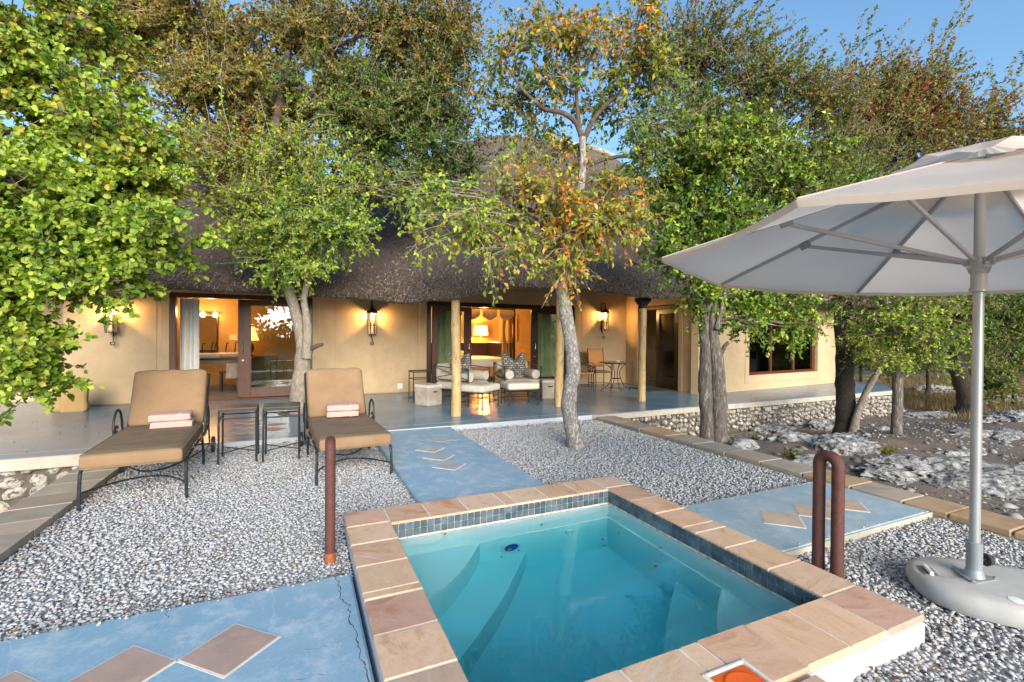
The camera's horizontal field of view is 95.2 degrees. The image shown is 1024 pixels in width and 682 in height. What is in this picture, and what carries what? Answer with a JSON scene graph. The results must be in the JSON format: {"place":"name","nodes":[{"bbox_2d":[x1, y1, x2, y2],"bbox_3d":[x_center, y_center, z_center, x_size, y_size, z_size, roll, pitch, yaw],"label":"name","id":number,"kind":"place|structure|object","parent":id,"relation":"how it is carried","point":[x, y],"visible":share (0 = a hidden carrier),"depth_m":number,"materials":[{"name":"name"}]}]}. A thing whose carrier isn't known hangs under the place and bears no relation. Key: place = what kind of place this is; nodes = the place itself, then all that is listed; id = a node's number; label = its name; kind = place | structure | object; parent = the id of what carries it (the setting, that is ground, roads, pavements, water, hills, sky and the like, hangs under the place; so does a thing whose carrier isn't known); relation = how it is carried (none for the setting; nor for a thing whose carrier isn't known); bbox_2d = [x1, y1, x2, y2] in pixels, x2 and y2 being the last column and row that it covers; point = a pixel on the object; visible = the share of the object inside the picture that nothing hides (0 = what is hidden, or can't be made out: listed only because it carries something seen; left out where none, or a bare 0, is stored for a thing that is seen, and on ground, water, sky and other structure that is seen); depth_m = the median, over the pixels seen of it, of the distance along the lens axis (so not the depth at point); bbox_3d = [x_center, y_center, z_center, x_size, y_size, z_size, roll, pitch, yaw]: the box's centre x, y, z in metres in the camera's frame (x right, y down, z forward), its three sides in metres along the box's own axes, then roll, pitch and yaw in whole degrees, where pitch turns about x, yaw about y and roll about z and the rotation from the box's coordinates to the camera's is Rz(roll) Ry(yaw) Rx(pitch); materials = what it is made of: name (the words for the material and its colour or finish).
{"place":"outdoors","nodes":[
{"label":"outdoors","id":0,"kind":"place"},
{"bbox_2d":[0,574,374,681],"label":"path","id":1,"kind":"structure","parent":0,"point":[311,631],"depth_m":2.07,"materials":[{"name":"concrete"}]},
{"bbox_2d":[219,370,237,390],"bbox_3d":[-6.792,0.950,11.261,0.400,0.470,0.340,0,1,-24],"label":"stool","id":2,"kind":"object","parent":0,"point":[221,372],"visible":0.69,"depth_m":11.08,"materials":[{"name":"brown wood"}]},
{"bbox_2d":[226,363,237,377],"bbox_3d":[-6.623,0.703,11.060,0.240,0.350,0.159,0,1,-24],"label":"hand towel","id":3,"kind":"object","parent":2,"relation":"hanging from","point":[231,370],"visible":1,"depth_m":11.06,"materials":[{"name":"beige fabric"}]},
{"bbox_2d":[0,374,891,471],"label":"terrace","id":4,"kind":"structure","parent":0,"point":[44,442],"depth_m":7.97,"materials":[{"name":"concrete"}]},
{"bbox_2d":[52,382,89,412],"bbox_3d":[-7.594,0.947,8.046,0.494,0.545,0.282,0,1,-30],"label":"canvas cover","id":5,"kind":"object","parent":4,"relation":"on","point":[64,403],"visible":0.57,"depth_m":7.99,"materials":[{"name":"beige fabric"}]},
{"bbox_2d":[199,342,255,367],"bbox_3d":[-7.280,0.598,11.721,1.450,1.158,1.050,0,1,-24],"label":"washstand","id":6,"kind":"object","parent":4,"relation":"on","point":[225,357],"visible":0.59,"depth_m":11.30,"materials":[{"name":"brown wood"}]},
{"bbox_2d":[251,356,277,385],"bbox_3d":[-6.857,0.789,12.602,0.950,0.765,0.560,0,1,-24],"label":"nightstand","id":7,"kind":"object","parent":4,"relation":"on","point":[263,370],"visible":0.58,"depth_m":12.45,"materials":[{"name":"wood"}]},
{"bbox_2d":[251,327,258,355],"bbox_3d":[-6.988,0.012,12.423,0.480,0.780,0.473,0,1,-24],"label":"table lamp","id":8,"kind":"object","parent":7,"relation":"on","point":[254,336],"visible":0.21,"depth_m":12.37,"materials":[{"name":"beige"}]},
{"bbox_2d":[24,0,513,413],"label":"forked tree","id":9,"kind":"object","parent":4,"relation":"on","point":[303,209],"visible":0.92,"depth_m":8.22,"materials":[{"name":"green plant"}]},
{"bbox_2d":[409,369,432,400],"bbox_3d":[-1.918,0.922,9.818,0.422,0.620,0.342,0,1,-28],"label":"side table","id":10,"kind":"object","parent":4,"relation":"on","point":[418,371],"visible":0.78,"depth_m":9.75,"materials":[{"name":"black metal"}]},
{"bbox_2d":[415,383,441,405],"bbox_3d":[-1.630,1.041,9.137,0.386,0.400,0.386,1,1,38],"label":"storage box","id":11,"kind":"object","parent":4,"relation":"on","point":[428,394],"visible":1,"depth_m":9.01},
{"bbox_2d":[9,135,887,416],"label":"thatched house","id":12,"kind":"structure","parent":4,"relation":"on","point":[646,334],"depth_m":10.61,"materials":[{"name":"beige paint"}]},
{"bbox_2d":[103,296,118,345],"bbox_3d":[-7.415,-0.425,8.653,0.230,1.025,0.269,0,1,6],"label":"wall lantern","id":13,"kind":"object","parent":12,"relation":"attached to","point":[112,328],"depth_m":8.65,"materials":[{"name":"black metal"}]},
{"bbox_2d":[177,297,201,369],"bbox_3d":[-6.521,0.143,9.450,0.430,2.062,0.080,0,1,-24],"label":"curtain","id":14,"kind":"object","parent":12,"relation":"hanging from","point":[189,334],"visible":0.64,"depth_m":9.45,"materials":[{"name":"white fabric"}]},
{"bbox_2d":[199,315,217,351],"bbox_3d":[-8.119,-0.200,12.302,0.680,0.950,0.040,0,1,-24],"label":"mirror","id":15,"kind":"object","parent":12,"relation":"attached to","point":[208,330],"visible":0.53,"depth_m":12.35,"materials":[{"name":"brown mirror"}]},
{"bbox_2d":[199,312,218,316],"bbox_3d":[-8.086,-0.689,12.233,0.720,0.130,0.140,0,1,-24],"label":"vanity light","id":16,"kind":"object","parent":12,"relation":"attached to","point":[203,314],"visible":0.66,"depth_m":12.29,"materials":[{"name":"white glass"}]},
{"bbox_2d":[229,335,236,340],"bbox_3d":[-7.512,-0.093,12.610,0.180,0.160,0.020,0,1,-24],"label":"light switch","id":17,"kind":"object","parent":12,"relation":"attached to","point":[233,337],"visible":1,"depth_m":12.60,"materials":[{"name":"plastic"}]},
{"bbox_2d":[238,299,301,397],"bbox_3d":[-5.047,0.157,9.898,1.305,2.025,0.106,0,1,-24],"label":"sliding door","id":18,"kind":"structure","parent":12,"relation":"in","point":[245,389],"depth_m":9.71,"materials":[{"name":"red wood"}]},
{"bbox_2d":[366,301,377,344],"bbox_3d":[-3.164,-0.414,10.586,0.230,1.025,0.269,0,1,6],"label":"wall lantern","id":19,"kind":"object","parent":12,"relation":"attached to","point":[370,318],"depth_m":10.54,"materials":[{"name":"beige glass"}]},
{"bbox_2d":[431,306,460,363],"bbox_3d":[-1.645,0.165,11.712,0.840,2.042,0.081,0,1,-24],"label":"curtain","id":20,"kind":"object","parent":12,"relation":"hanging from","point":[444,336],"visible":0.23,"depth_m":11.69,"materials":[{"name":"fabric"}]},
{"bbox_2d":[431,306,471,382],"bbox_3d":[-1.474,0.166,11.540,1.010,2.025,0.106,0,1,-24],"label":"sliding door","id":21,"kind":"structure","parent":12,"relation":"in","point":[467,311],"depth_m":11.47,"materials":[{"name":"red wood"}]},
{"bbox_2d":[499,315,516,340],"bbox_3d":[-0.138,-0.494,17.461,0.700,0.950,0.035,0,1,-24],"label":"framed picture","id":22,"kind":"object","parent":12,"relation":"attached to","point":[506,333],"visible":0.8,"depth_m":17.42},
{"bbox_2d":[538,314,555,376],"bbox_3d":[1.013,0.172,12.921,1.040,2.042,0.081,0,1,-24],"label":"curtain","id":23,"kind":"object","parent":12,"relation":"hanging from","point":[546,339],"visible":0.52,"depth_m":12.91,"materials":[{"name":"fabric"}]},
{"bbox_2d":[530,309,565,383],"bbox_3d":[1.053,0.173,12.688,1.180,2.025,0.106,0,1,-24],"label":"sliding door","id":24,"kind":"structure","parent":12,"relation":"in","point":[534,313],"depth_m":12.50,"materials":[{"name":"brown wood"}]},
{"bbox_2d":[600,303,609,338],"bbox_3d":[2.632,-0.579,13.224,0.230,1.025,0.269,0,1,-9],"label":"wall lantern","id":25,"kind":"object","parent":12,"relation":"attached to","point":[606,319],"depth_m":13.18,"materials":[{"name":"beige glass"}]},
{"bbox_2d":[655,308,676,389],"bbox_3d":[3.998,0.194,12.093,0.117,2.055,0.826,0,1,-24],"label":"entrance door","id":26,"kind":"structure","parent":12,"relation":"in","point":[666,319],"depth_m":12.12,"materials":[{"name":"brown wood"}]},
{"bbox_2d":[749,303,814,374],"bbox_3d":[7.478,-0.067,12.953,3.380,1.900,0.064,0,1,-31],"label":"window frame","id":27,"kind":"structure","parent":12,"relation":"in","point":[759,363],"depth_m":12.86,"materials":[{"name":"red wood"}]},
{"bbox_2d":[433,362,489,406],"bbox_3d":[-0.998,0.843,9.389,0.832,0.800,0.834,1,1,28],"label":"armchair","id":28,"kind":"object","parent":4,"relation":"on","point":[445,367],"visible":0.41,"depth_m":9.20,"materials":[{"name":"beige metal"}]},
{"bbox_2d":[438,371,473,381],"bbox_3d":[-1.101,0.695,9.116,0.726,0.192,0.192,1,1,28],"label":"bolster","id":29,"kind":"object","parent":28,"relation":"on","point":[464,375],"visible":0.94,"depth_m":9.05,"materials":[{"name":"beige fabric"}]},
{"bbox_2d":[448,353,471,371],"bbox_3d":[-1.036,0.521,9.571,0.578,0.530,0.238,0,1,-44],"label":"throw pillow","id":30,"kind":"object","parent":28,"relation":"on","point":[465,362],"visible":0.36,"depth_m":9.61,"materials":[{"name":"black fabric"}]},
{"bbox_2d":[469,370,488,379],"bbox_3d":[-0.833,0.692,9.630,0.726,0.192,0.192,1,1,28],"label":"bolster","id":31,"kind":"object","parent":28,"relation":"on","point":[480,375],"visible":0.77,"depth_m":9.46,"materials":[{"name":"beige fabric"}]},
{"bbox_2d":[431,308,515,375],"bbox_3d":[-1.331,0.090,14.622,2.290,2.200,2.040,0,1,-24],"label":"bed","id":32,"kind":"object","parent":4,"relation":"on","point":[487,354],"visible":0.37,"depth_m":14.17,"materials":[{"name":"fabric"}]},
{"bbox_2d":[461,382,499,409],"bbox_3d":[-0.602,1.026,8.857,0.527,0.449,0.667,1,1,28],"label":"ottoman","id":33,"kind":"object","parent":4,"relation":"on","point":[478,388],"visible":0.94,"depth_m":8.65,"materials":[{"name":"beige fabric"}]},
{"bbox_2d":[493,361,541,401],"bbox_3d":[0.103,0.844,10.110,0.834,0.800,0.832,0,1,-18],"label":"armchair","id":34,"kind":"object","parent":4,"relation":"on","point":[499,379],"visible":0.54,"depth_m":9.93,"materials":[{"name":"beige fabric"}]},
{"bbox_2d":[496,368,513,378],"bbox_3d":[-0.161,0.693,9.985,0.192,0.192,0.726,0,1,-18],"label":"bolster","id":35,"kind":"object","parent":34,"relation":"on","point":[509,374],"visible":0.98,"depth_m":9.66,"materials":[{"name":"beige fabric"}]},
{"bbox_2d":[501,353,525,376],"bbox_3d":[0.055,0.522,10.258,0.578,0.530,0.238,0,1,-18],"label":"throw pillow","id":36,"kind":"object","parent":34,"relation":"on","point":[516,366],"visible":0.84,"depth_m":10.20,"materials":[{"name":"black fabric"}]},
{"bbox_2d":[524,368,539,378],"bbox_3d":[0.390,0.695,10.168,0.192,0.192,0.726,0,1,-18],"label":"bolster","id":37,"kind":"object","parent":34,"relation":"on","point":[532,373],"visible":0.94,"depth_m":9.85,"materials":[{"name":"beige fabric"}]},
{"bbox_2d":[500,380,538,406],"bbox_3d":[0.147,1.027,9.286,0.667,0.449,0.527,0,1,-20],"label":"ottoman","id":38,"kind":"object","parent":4,"relation":"on","point":[523,385],"visible":1,"depth_m":9.10,"materials":[{"name":"white fabric"}]},
{"bbox_2d":[539,379,553,398],"bbox_3d":[0.780,1.046,10.310,0.386,0.400,0.386,0,1,-16],"label":"storage box","id":39,"kind":"object","parent":4,"relation":"on","point":[547,388],"visible":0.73,"depth_m":10.12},
{"bbox_2d":[578,363,594,388],"bbox_3d":[1.790,0.716,11.806,0.568,1.048,0.521,0,1,4],"label":"wicker chair","id":40,"kind":"object","parent":4,"relation":"on","point":[591,373],"visible":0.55,"depth_m":11.58,"materials":[{"name":"brown wicker"}]},
{"bbox_2d":[587,348,612,388],"bbox_3d":[2.328,0.713,12.478,0.521,1.048,0.568,0,1,-16],"label":"wicker chair","id":41,"kind":"object","parent":4,"relation":"on","point":[595,356],"visible":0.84,"depth_m":12.66,"materials":[{"name":"brown wicker"}]},
{"bbox_2d":[599,361,633,391],"bbox_3d":[2.612,0.885,11.767,0.860,0.724,0.860,0,1,-24],"label":"round table","id":42,"kind":"object","parent":4,"relation":"on","point":[615,362],"visible":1,"depth_m":11.71,"materials":[{"name":"black metal"}]},
{"bbox_2d":[628,387,668,391],"bbox_3d":[3.522,1.241,12.108,0.540,0.014,0.960,0,1,-20],"label":"door mat","id":43,"kind":"object","parent":4,"relation":"on","point":[650,389],"depth_m":11.93,"materials":[{"name":"rubber"}]},
{"bbox_2d":[377,427,544,502],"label":"path","id":44,"kind":"structure","parent":0,"point":[435,464],"depth_m":4.83,"materials":[{"name":"concrete"}]},
{"bbox_2d":[473,325,487,342],"bbox_3d":[-1.111,-0.017,16.578,0.540,1.060,0.540,0,1,-24],"label":"bedside lamp","id":45,"kind":"object","parent":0,"point":[480,330],"visible":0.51,"depth_m":16.36,"materials":[{"name":"white fabric"}]},
{"bbox_2d":[0,420,1023,681],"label":"gravel","id":46,"kind":"structure","parent":0,"point":[532,444],"depth_m":3.34,"materials":[{"name":"grey gravel"}]},
{"bbox_2d":[76,369,215,510],"bbox_3d":[-3.515,0.835,4.646,0.796,1.014,1.925,0,1,-27],"label":"sun lounger","id":47,"kind":"object","parent":46,"relation":"on","point":[137,441],"visible":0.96,"depth_m":4.67,"materials":[{"name":"beige fabric"}]},
{"bbox_2d":[149,417,194,428],"bbox_3d":[-3.514,0.848,4.846,0.363,0.074,0.258,0,1,-30],"label":"towel","id":48,"kind":"object","parent":47,"relation":"on","point":[167,424],"visible":0.78,"depth_m":4.74,"materials":[{"name":"white fabric"}]},
{"bbox_2d":[148,410,192,421],"bbox_3d":[-3.534,0.776,4.854,0.360,0.074,0.258,0,1,-30],"label":"towel","id":49,"kind":"object","parent":48,"relation":"on","point":[170,416],"visible":1,"depth_m":4.77,"materials":[{"name":"white fabric"}]},
{"bbox_2d":[300,368,392,485],"bbox_3d":[-1.947,0.861,5.380,0.796,1.014,1.925,0,1,-28],"label":"sun lounger","id":50,"kind":"object","parent":46,"relation":"on","point":[325,387],"visible":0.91,"depth_m":5.50,"materials":[{"name":"beige fabric"}]},
{"bbox_2d":[326,410,358,417],"bbox_3d":[-2.021,0.851,5.569,0.360,0.074,0.258,0,1,-23],"label":"towel","id":51,"kind":"object","parent":50,"relation":"on","point":[331,414],"visible":0.8,"depth_m":5.45,"materials":[{"name":"white fabric"}]},
{"bbox_2d":[326,402,358,411],"bbox_3d":[-2.016,0.780,5.571,0.360,0.074,0.258,0,1,-22],"label":"towel","id":52,"kind":"object","parent":51,"relation":"on","point":[345,406],"visible":1,"depth_m":5.48,"materials":[{"name":"white fabric"}]},
{"bbox_2d":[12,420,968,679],"bbox_3d":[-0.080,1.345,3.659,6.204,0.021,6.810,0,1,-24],"label":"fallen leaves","id":53,"kind":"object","parent":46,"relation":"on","point":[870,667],"visible":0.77,"depth_m":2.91,"materials":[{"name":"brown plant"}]},
{"bbox_2d":[388,0,706,449],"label":"leaning tree","id":54,"kind":"object","parent":46,"relation":"on","point":[591,227],"visible":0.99,"depth_m":5.87,"materials":[{"name":"green plant"}]},
{"bbox_2d":[661,136,1023,628],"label":"parasol","id":55,"kind":"object","parent":46,"relation":"on","point":[947,223],"visible":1,"depth_m":2.79,"materials":[{"name":"white fabric"}]},
{"bbox_2d":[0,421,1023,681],"bbox_3d":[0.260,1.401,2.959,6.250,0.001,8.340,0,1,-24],"label":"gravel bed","id":56,"kind":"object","parent":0,"point":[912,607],"visible":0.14,"depth_m":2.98,"materials":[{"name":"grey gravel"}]},
{"bbox_2d":[217,403,258,464],"bbox_3d":[-3.079,1.033,5.282,0.385,0.610,0.380,0,1,-25],"label":"side table","id":57,"kind":"object","parent":56,"relation":"on","point":[239,407],"visible":1,"depth_m":5.19,"materials":[{"name":"brown stone"}]},
{"bbox_2d":[262,401,300,461],"bbox_3d":[-2.653,1.035,5.399,0.385,0.610,0.380,0,1,-23],"label":"side table","id":58,"kind":"object","parent":56,"relation":"on","point":[278,406],"visible":0.98,"depth_m":5.30,"materials":[{"name":"stone"}]},
{"bbox_2d":[324,436,335,564],"bbox_3d":[-1.147,1.040,2.952,0.064,0.886,0.178,0,1,-21],"label":"handrail","id":59,"kind":"object","parent":56,"relation":"on","point":[330,490],"visible":0.94,"depth_m":2.88,"materials":[{"name":"brown metal"}]},
{"bbox_2d":[811,450,844,578],"bbox_3d":[1.892,1.079,2.802,0.069,0.855,0.183,0,1,-23],"label":"handrail","id":60,"kind":"object","parent":56,"relation":"on","point":[821,458],"visible":0.88,"depth_m":2.76,"materials":[{"name":"metal"}]},
{"bbox_2d":[0,0,1023,323],"label":"sky","id":61,"kind":"structure","parent":0,"point":[995,30],"materials":[{"name":"blue"}]},
{"bbox_2d":[344,345,1023,648],"bbox_3d":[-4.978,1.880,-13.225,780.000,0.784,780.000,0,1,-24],"label":"ground","id":62,"kind":"structure","parent":0,"point":[900,442],"depth_m":6.63,"materials":[{"name":"soil"}]},
{"bbox_2d":[0,466,78,512],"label":"stone wall","id":63,"kind":"structure","parent":62,"relation":"on","point":[16,487],"depth_m":5.07,"materials":[{"name":"beige stone"}]},
{"bbox_2d":[0,466,126,564],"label":"kerb","id":64,"kind":"structure","parent":62,"relation":"on","point":[23,521],"depth_m":3.63,"materials":[{"name":"grey stone"}]},
{"bbox_2d":[0,0,230,425],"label":"leafy tree","id":65,"kind":"object","parent":62,"relation":"on","point":[74,230],"visible":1,"depth_m":4.12,"materials":[{"name":"green plant"}]},
{"bbox_2d":[343,476,924,681],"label":"swimming pool","id":66,"kind":"structure","parent":62,"relation":"in","point":[830,627],"depth_m":2.25,"materials":[{"name":"blue paint"}]},
{"bbox_2d":[400,504,795,681],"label":"water","id":67,"kind":"structure","parent":66,"relation":"in","point":[566,596],"depth_m":2.55,"materials":[{"name":"teal liquid"}]},
{"bbox_2d":[702,659,773,681],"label":"skimmer lid","id":68,"kind":"object","parent":66,"relation":"on","point":[746,672],"visible":0.97,"depth_m":1.78,"materials":[{"name":"orange plastic"}]},
{"bbox_2d":[611,75,876,444],"bbox_3d":[3.581,-1.178,6.818,4.110,5.332,2.160,0,1,-9],"label":"double trunk tree","id":69,"kind":"object","parent":62,"relation":"on","point":[707,161],"visible":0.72,"depth_m":6.34,"materials":[{"name":"green plant"}]},
{"bbox_2d":[728,438,759,449],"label":"rock","id":70,"kind":"object","parent":62,"relation":"on","point":[746,443],"visible":0.4,"depth_m":6.05,"materials":[{"name":"stone"}]},
{"bbox_2d":[748,434,762,439],"bbox_3d":[3.954,1.584,7.614,0.218,0.153,0.226,0,1,-24],"label":"weed","id":71,"kind":"object","parent":62,"relation":"on","point":[754,437],"visible":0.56,"depth_m":7.59,"materials":[{"name":"green plant"}]},
{"bbox_2d":[626,395,891,435],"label":"stone wall","id":72,"kind":"structure","parent":62,"relation":"on","point":[743,419],"depth_m":10.07,"materials":[{"name":"beige stone"}]},
{"bbox_2d":[748,422,795,433],"bbox_3d":[5.488,1.895,9.950,1.501,0.297,0.836,0,1,-36],"label":"rock","id":73,"kind":"object","parent":62,"relation":"on","point":[773,427],"visible":0.5,"depth_m":9.64,"materials":[{"name":"stone"}]},
{"bbox_2d":[598,0,952,432],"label":"dark trunk tree","id":74,"kind":"object","parent":62,"relation":"on","point":[815,96],"visible":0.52,"depth_m":8.60,"materials":[{"name":"green plant"}]},
{"bbox_2d":[765,431,816,442],"bbox_3d":[4.050,1.438,6.721,0.817,0.259,0.567,0,1,-7],"label":"rock","id":75,"kind":"object","parent":62,"relation":"on","point":[787,436],"visible":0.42,"depth_m":6.63,"materials":[{"name":"stone"}]},
{"bbox_2d":[784,446,804,457],"bbox_3d":[3.351,1.359,5.602,0.273,0.186,0.277,0,1,-24],"label":"weed","id":76,"kind":"object","parent":62,"relation":"on","point":[789,454],"visible":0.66,"depth_m":5.60,"materials":[{"name":"green plant"}]},
{"bbox_2d":[596,416,1023,544],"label":"kerb","id":77,"kind":"structure","parent":62,"relation":"on","point":[1005,526],"depth_m":4.42,"materials":[{"name":"stone"}]},
{"bbox_2d":[791,454,828,465],"bbox_3d":[3.439,1.400,5.404,0.566,0.169,0.373,0,1,-24],"label":"rock","id":78,"kind":"object","parent":62,"relation":"on","point":[806,459],"visible":0.34,"depth_m":5.34,"materials":[{"name":"stone"}]},
{"bbox_2d":[793,418,834,430],"bbox_3d":[7.010,1.909,10.440,1.643,0.372,1.021,0,1,-30],"label":"rock","id":79,"kind":"object","parent":62,"relation":"on","point":[821,424],"visible":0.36,"depth_m":10.20,"materials":[{"name":"stone"}]},
{"bbox_2d":[809,433,881,456],"bbox_3d":[4.325,1.413,6.126,1.257,0.351,0.824,0,1,-42],"label":"rock","id":80,"kind":"object","parent":62,"relation":"on","point":[845,444],"visible":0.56,"depth_m":5.91,"materials":[{"name":"stone"}]},
{"bbox_2d":[729,418,1023,517],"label":"rubble","id":81,"kind":"object","parent":62,"relation":"on","point":[960,492],"visible":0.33,"depth_m":7.17,"materials":[{"name":"stone"}]},
{"bbox_2d":[831,296,930,431],"bbox_3d":[6.309,0.515,8.248,1.473,2.716,1.338,0,1,3],"label":"sapling","id":82,"kind":"object","parent":62,"relation":"on","point":[857,413],"visible":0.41,"depth_m":8.31,"materials":[{"name":"green plant"}]},
{"bbox_2d":[874,426,889,430],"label":"rock","id":83,"kind":"object","parent":62,"relation":"on","point":[883,428],"visible":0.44,"depth_m":8.67,"materials":[{"name":"stone"}]},
{"bbox_2d":[877,445,898,454],"bbox_3d":[4.729,1.389,5.909,0.258,0.168,0.257,0,1,-13],"label":"weed","id":84,"kind":"object","parent":62,"relation":"on","point":[885,451],"visible":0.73,"depth_m":5.89,"materials":[{"name":"green plant"}]},
{"bbox_2d":[851,299,924,383],"bbox_3d":[14.608,0.140,18.849,4.110,3.876,3.120,0,1,-24],"label":"shrub","id":85,"kind":"object","parent":62,"relation":"on","point":[860,368],"visible":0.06,"depth_m":18.72,"materials":[{"name":"green plant"}]},
{"bbox_2d":[802,0,1023,412],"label":"dark leaning tree","id":86,"kind":"object","parent":62,"relation":"on","point":[945,129],"visible":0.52,"depth_m":11.97,"materials":[{"name":"green plant"}]},
{"bbox_2d":[834,295,998,434],"bbox_3d":[6.548,0.448,7.567,2.358,2.924,1.545,0,1,7],"label":"slim tree","id":87,"kind":"object","parent":62,"relation":"on","point":[900,333],"visible":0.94,"depth_m":7.49,"materials":[{"name":"green plant"}]},
{"bbox_2d":[846,454,1013,491],"bbox_3d":[4.428,1.414,4.983,1.929,0.332,1.122,0,1,-16],"label":"rock","id":88,"kind":"object","parent":62,"relation":"on","point":[898,469],"visible":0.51,"depth_m":4.84,"materials":[{"name":"stone"}]},
{"bbox_2d":[874,296,985,394],"bbox_3d":[16.217,-0.361,18.567,3.204,4.912,3.673,1,1,32],"label":"shrub","id":89,"kind":"object","parent":62,"relation":"on","point":[926,368],"visible":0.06,"depth_m":18.05,"materials":[{"name":"green plant"}]},
{"bbox_2d":[906,385,954,394],"bbox_3d":[17.263,2.035,19.153,3.607,0.522,1.588,0,1,-30],"label":"rock","id":90,"kind":"object","parent":62,"relation":"on","point":[923,387],"visible":0.29,"depth_m":18.76,"materials":[{"name":"stone"}]},
{"bbox_2d":[903,411,959,418],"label":"rock","id":91,"kind":"object","parent":62,"relation":"on","point":[926,415],"visible":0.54,"depth_m":12.28,"materials":[{"name":"stone"}]},
{"bbox_2d":[852,294,1023,373],"bbox_3d":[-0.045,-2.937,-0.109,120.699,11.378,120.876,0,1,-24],"label":"bush","id":92,"kind":"object","parent":62,"relation":"on","point":[870,311],"depth_m":31.70,"materials":[{"name":"green plant"}]},
{"bbox_2d":[865,293,1022,376],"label":"shrub","id":93,"kind":"object","parent":62,"relation":"on","point":[1003,298],"visible":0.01,"depth_m":24.07,"materials":[{"name":"green plant"}]},
{"bbox_2d":[934,449,987,455],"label":"rock","id":94,"kind":"object","parent":62,"relation":"on","point":[963,452],"visible":0.46,"depth_m":6.14,"materials":[{"name":"stone"}]},
{"bbox_2d":[948,428,993,437],"bbox_3d":[7.523,1.520,7.708,1.264,0.150,0.482,0,1,-19],"label":"rock","id":95,"kind":"object","parent":62,"relation":"on","point":[965,432],"visible":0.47,"depth_m":7.55,"materials":[{"name":"stone"}]},
{"bbox_2d":[928,465,1023,498],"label":"rock","id":96,"kind":"object","parent":62,"relation":"on","point":[1003,483],"visible":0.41,"depth_m":4.51,"materials":[{"name":"stone"}]},
{"bbox_2d":[929,293,1023,408],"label":"shrub","id":97,"kind":"object","parent":62,"relation":"on","point":[1003,381],"visible":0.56,"depth_m":13.36,"materials":[{"name":"green plant"}]},
{"bbox_2d":[983,410,1023,422],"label":"rock","id":98,"kind":"object","parent":62,"relation":"on","point":[1008,416],"visible":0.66,"depth_m":9.37,"materials":[{"name":"stone"}]},
{"bbox_2d":[983,395,1023,403],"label":"rock","id":99,"kind":"object","parent":62,"relation":"on","point":[1009,396],"visible":0.06,"depth_m":15.79,"materials":[{"name":"stone"}]},
{"bbox_2d":[988,428,1023,440],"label":"rock","id":100,"kind":"object","parent":62,"relation":"on","point":[1008,434],"visible":0.84,"depth_m":7.46,"materials":[{"name":"stone"}]},
{"bbox_2d":[1008,465,1023,471],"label":"rock","id":101,"kind":"object","parent":62,"relation":"on","point":[1018,468],"visible":0.1,"depth_m":4.99,"materials":[{"name":"stone"}]},
{"bbox_2d":[682,482,932,557],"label":"path","id":102,"kind":"structure","parent":0,"point":[780,519],"depth_m":3.64,"materials":[{"name":"concrete"}]},
{"bbox_2d":[854,373,1023,420],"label":"dry grass","id":103,"kind":"structure","parent":0,"point":[937,400],"depth_m":15.61,"materials":[{"name":"brown plant"}]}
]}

